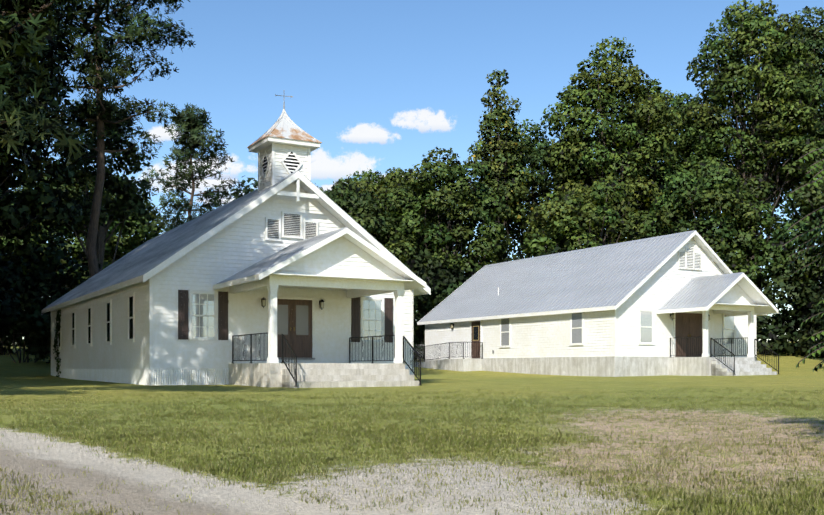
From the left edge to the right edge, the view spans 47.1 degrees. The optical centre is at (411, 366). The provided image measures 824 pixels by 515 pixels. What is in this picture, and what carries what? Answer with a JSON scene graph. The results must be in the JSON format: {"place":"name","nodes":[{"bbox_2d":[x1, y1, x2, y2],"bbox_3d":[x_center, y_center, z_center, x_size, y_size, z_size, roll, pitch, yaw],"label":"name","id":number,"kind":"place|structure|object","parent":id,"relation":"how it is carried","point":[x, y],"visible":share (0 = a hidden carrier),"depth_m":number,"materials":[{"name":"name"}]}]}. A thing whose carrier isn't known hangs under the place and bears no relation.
{"place":"outdoors","nodes":[
{"label":"outdoors","id":0,"kind":"place"},
{"bbox_2d":[0,342,823,514],"bbox_3d":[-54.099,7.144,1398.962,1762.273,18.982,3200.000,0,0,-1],"label":"ground","id":1,"kind":"structure","parent":0,"point":[68,460],"depth_m":11.13,"materials":[{"name":"green plant"}]},
{"bbox_2d":[0,253,36,355],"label":"tree","id":2,"kind":"object","parent":1,"relation":"on","point":[3,339],"visible":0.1,"depth_m":65.73,"materials":[{"name":"green plant"}]},
{"bbox_2d":[0,244,77,362],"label":"tree","id":3,"kind":"object","parent":1,"relation":"on","point":[11,276],"visible":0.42,"depth_m":57.89,"materials":[{"name":"green plant"}]},
{"bbox_2d":[0,1,80,154],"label":"tree","id":4,"kind":"object","parent":1,"relation":"on","point":[47,72],"visible":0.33,"depth_m":26.25,"materials":[{"name":"green plant"}]},
{"bbox_2d":[0,25,82,274],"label":"tree","id":5,"kind":"object","parent":1,"relation":"on","point":[31,214],"visible":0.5,"depth_m":42.95,"materials":[{"name":"green plant"}]},
{"bbox_2d":[53,309,60,376],"bbox_3d":[-17.179,-1.058,45.700,0.185,3.393,2.162,0,0,-29],"label":"vine and weeds","id":6,"kind":"object","parent":1,"relation":"on","point":[56,337],"visible":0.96,"depth_m":45.54,"materials":[{"name":"green plant"}]},
{"bbox_2d":[8,253,108,348],"bbox_3d":[-20.113,-3.253,58.950,8.799,7.636,6.813,0,0,-1],"label":"tree","id":7,"kind":"object","parent":1,"relation":"on","point":[76,266],"visible":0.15,"depth_m":57.22,"materials":[{"name":"green plant"}]},
{"bbox_2d":[0,0,160,178],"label":"tree","id":8,"kind":"object","parent":1,"relation":"on","point":[19,35],"visible":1,"depth_m":20.52,"materials":[{"name":"green plant"}]},
{"bbox_2d":[0,169,167,287],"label":"tree","id":9,"kind":"object","parent":1,"relation":"on","point":[128,242],"visible":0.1,"depth_m":77.73,"materials":[{"name":"green plant"}]},
{"bbox_2d":[39,97,156,270],"bbox_3d":[-20.370,-8.770,61.192,6.889,17.062,7.249,0,0,-1],"label":"oak tree","id":10,"kind":"object","parent":1,"relation":"on","point":[121,210],"visible":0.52,"depth_m":61.08,"materials":[{"name":"green plant"}]},
{"bbox_2d":[31,0,195,277],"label":"tall pine tree","id":11,"kind":"object","parent":1,"relation":"on","point":[107,115],"visible":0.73,"depth_m":54.24,"materials":[{"name":"green plant"}]},
{"bbox_2d":[141,103,246,233],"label":"pine tree","id":12,"kind":"object","parent":1,"relation":"on","point":[191,128],"visible":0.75,"depth_m":72.86,"materials":[{"name":"green plant"}]},
{"bbox_2d":[42,136,430,387],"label":"church","id":13,"kind":"structure","parent":1,"relation":"on","point":[287,273],"depth_m":31.92,"materials":[{"name":"white wood"}]},
{"bbox_2d":[247,94,321,147],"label":"steeple roof","id":14,"kind":"structure","parent":13,"relation":"on","point":[285,126],"depth_m":32.98,"materials":[{"name":"white metal"}]},
{"bbox_2d":[315,178,398,248],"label":"tree","id":15,"kind":"object","parent":1,"relation":"on","point":[367,220],"visible":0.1,"depth_m":68.13,"materials":[{"name":"green plant"}]},
{"bbox_2d":[333,167,442,255],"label":"tree","id":16,"kind":"object","parent":1,"relation":"on","point":[372,176],"visible":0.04,"depth_m":87.75,"materials":[{"name":"green plant"}]},
{"bbox_2d":[350,171,469,259],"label":"tree","id":17,"kind":"object","parent":1,"relation":"on","point":[369,186],"visible":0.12,"depth_m":71.19,"materials":[{"name":"green plant"}]},
{"bbox_2d":[0,273,823,362],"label":"bushes","id":18,"kind":"object","parent":1,"relation":"on","point":[37,349],"visible":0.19,"depth_m":60.92,"materials":[{"name":"green plant"}]},
{"bbox_2d":[0,387,823,514],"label":"grass tufts","id":19,"kind":"object","parent":1,"relation":"on","point":[818,496],"visible":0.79,"depth_m":10.55,"materials":[{"name":"green plant"}]},
{"bbox_2d":[4,172,821,344],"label":"treeline","id":20,"kind":"object","parent":1,"relation":"on","point":[254,184],"depth_m":99.63,"materials":[{"name":"green plant"}]},
{"bbox_2d":[398,248,450,356],"bbox_3d":[0.173,-4.115,66.263,7.716,8.202,7.746,0,0,18],"label":"tree","id":21,"kind":"object","parent":1,"relation":"on","point":[417,262],"visible":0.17,"depth_m":64.65,"materials":[{"name":"green plant"}]},
{"bbox_2d":[413,272,435,310],"bbox_3d":[-2.908,-3.747,59.505,6.528,7.272,8.042,0,0,45],"label":"tree","id":22,"kind":"object","parent":1,"relation":"on","point":[425,301],"visible":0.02,"depth_m":60.19,"materials":[{"name":"green plant"}]},
{"bbox_2d":[372,147,515,288],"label":"tree","id":23,"kind":"object","parent":1,"relation":"on","point":[490,247],"visible":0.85,"depth_m":66.87,"materials":[{"name":"green plant"}]},
{"bbox_2d":[422,255,516,311],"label":"tree","id":24,"kind":"object","parent":1,"relation":"on","point":[454,277],"visible":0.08,"depth_m":65.02,"materials":[{"name":"green plant"}]},
{"bbox_2d":[460,69,539,243],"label":"tree","id":25,"kind":"object","parent":1,"relation":"on","point":[501,146],"visible":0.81,"depth_m":74.26,"materials":[{"name":"green plant"}]},
{"bbox_2d":[508,247,565,260],"bbox_3d":[8.674,-4.017,60.384,7.593,7.449,7.627,0,0,-1],"label":"tree","id":26,"kind":"object","parent":1,"relation":"on","point":[556,249],"depth_m":59.57,"materials":[{"name":"green plant"}]},
{"bbox_2d":[475,119,601,258],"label":"tree","id":27,"kind":"object","parent":1,"relation":"on","point":[535,158],"visible":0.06,"depth_m":79.22,"materials":[{"name":"green plant"}]},
{"bbox_2d":[519,177,651,257],"bbox_3d":[12.605,-6.789,65.366,10.553,12.320,10.255,0,0,-1],"label":"tree","id":28,"kind":"object","parent":1,"relation":"on","point":[560,231],"visible":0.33,"depth_m":63.85,"materials":[{"name":"green plant"}]},
{"bbox_2d":[413,230,778,376],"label":"building","id":29,"kind":"structure","parent":1,"relation":"on","point":[689,303],"depth_m":45.26,"materials":[{"name":"white"}]},
{"bbox_2d":[539,36,691,245],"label":"tree","id":30,"kind":"object","parent":1,"relation":"on","point":[640,148],"visible":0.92,"depth_m":72.89,"materials":[{"name":"green plant"}]},
{"bbox_2d":[588,85,735,236],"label":"tree","id":31,"kind":"object","parent":1,"relation":"on","point":[678,104],"visible":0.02,"depth_m":79.69,"materials":[{"name":"green plant"}]},
{"bbox_2d":[633,158,797,287],"bbox_3d":[21.051,-7.521,66.458,10.278,13.433,11.376,0,0,-30],"label":"tree","id":32,"kind":"object","parent":1,"relation":"on","point":[726,240],"visible":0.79,"depth_m":63.75,"materials":[{"name":"green plant"}]},
{"bbox_2d":[673,0,823,263],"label":"tree","id":33,"kind":"object","parent":1,"relation":"on","point":[789,86],"visible":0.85,"depth_m":73.33,"materials":[{"name":"green plant"}]},
{"bbox_2d":[732,270,765,321],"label":"tree","id":34,"kind":"object","parent":1,"relation":"on","point":[759,285],"depth_m":67.85,"materials":[{"name":"green plant"}]},
{"bbox_2d":[736,6,823,247],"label":"tree","id":35,"kind":"object","parent":1,"relation":"on","point":[814,39],"visible":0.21,"depth_m":78.10,"materials":[{"name":"green plant"}]},
{"bbox_2d":[756,260,823,357],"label":"tree","id":36,"kind":"object","parent":1,"relation":"on","point":[805,314],"visible":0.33,"depth_m":61.31,"materials":[{"name":"green plant"}]},
{"bbox_2d":[763,170,823,299],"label":"tree","id":37,"kind":"object","parent":1,"relation":"on","point":[811,204],"visible":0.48,"depth_m":62.33,"materials":[{"name":"green plant"}]},
{"bbox_2d":[780,147,823,371],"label":"sumac tree","id":38,"kind":"object","parent":1,"relation":"on","point":[810,250],"visible":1,"depth_m":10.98,"materials":[{"name":"green plant"}]},
{"bbox_2d":[812,285,823,313],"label":"tree","id":39,"kind":"object","parent":1,"relation":"on","point":[821,293],"visible":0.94,"depth_m":55.22,"materials":[{"name":"green plant"}]},
{"bbox_2d":[9,0,823,340],"label":"sky","id":40,"kind":"structure","parent":0,"point":[381,84],"materials":[{"name":"blue"}]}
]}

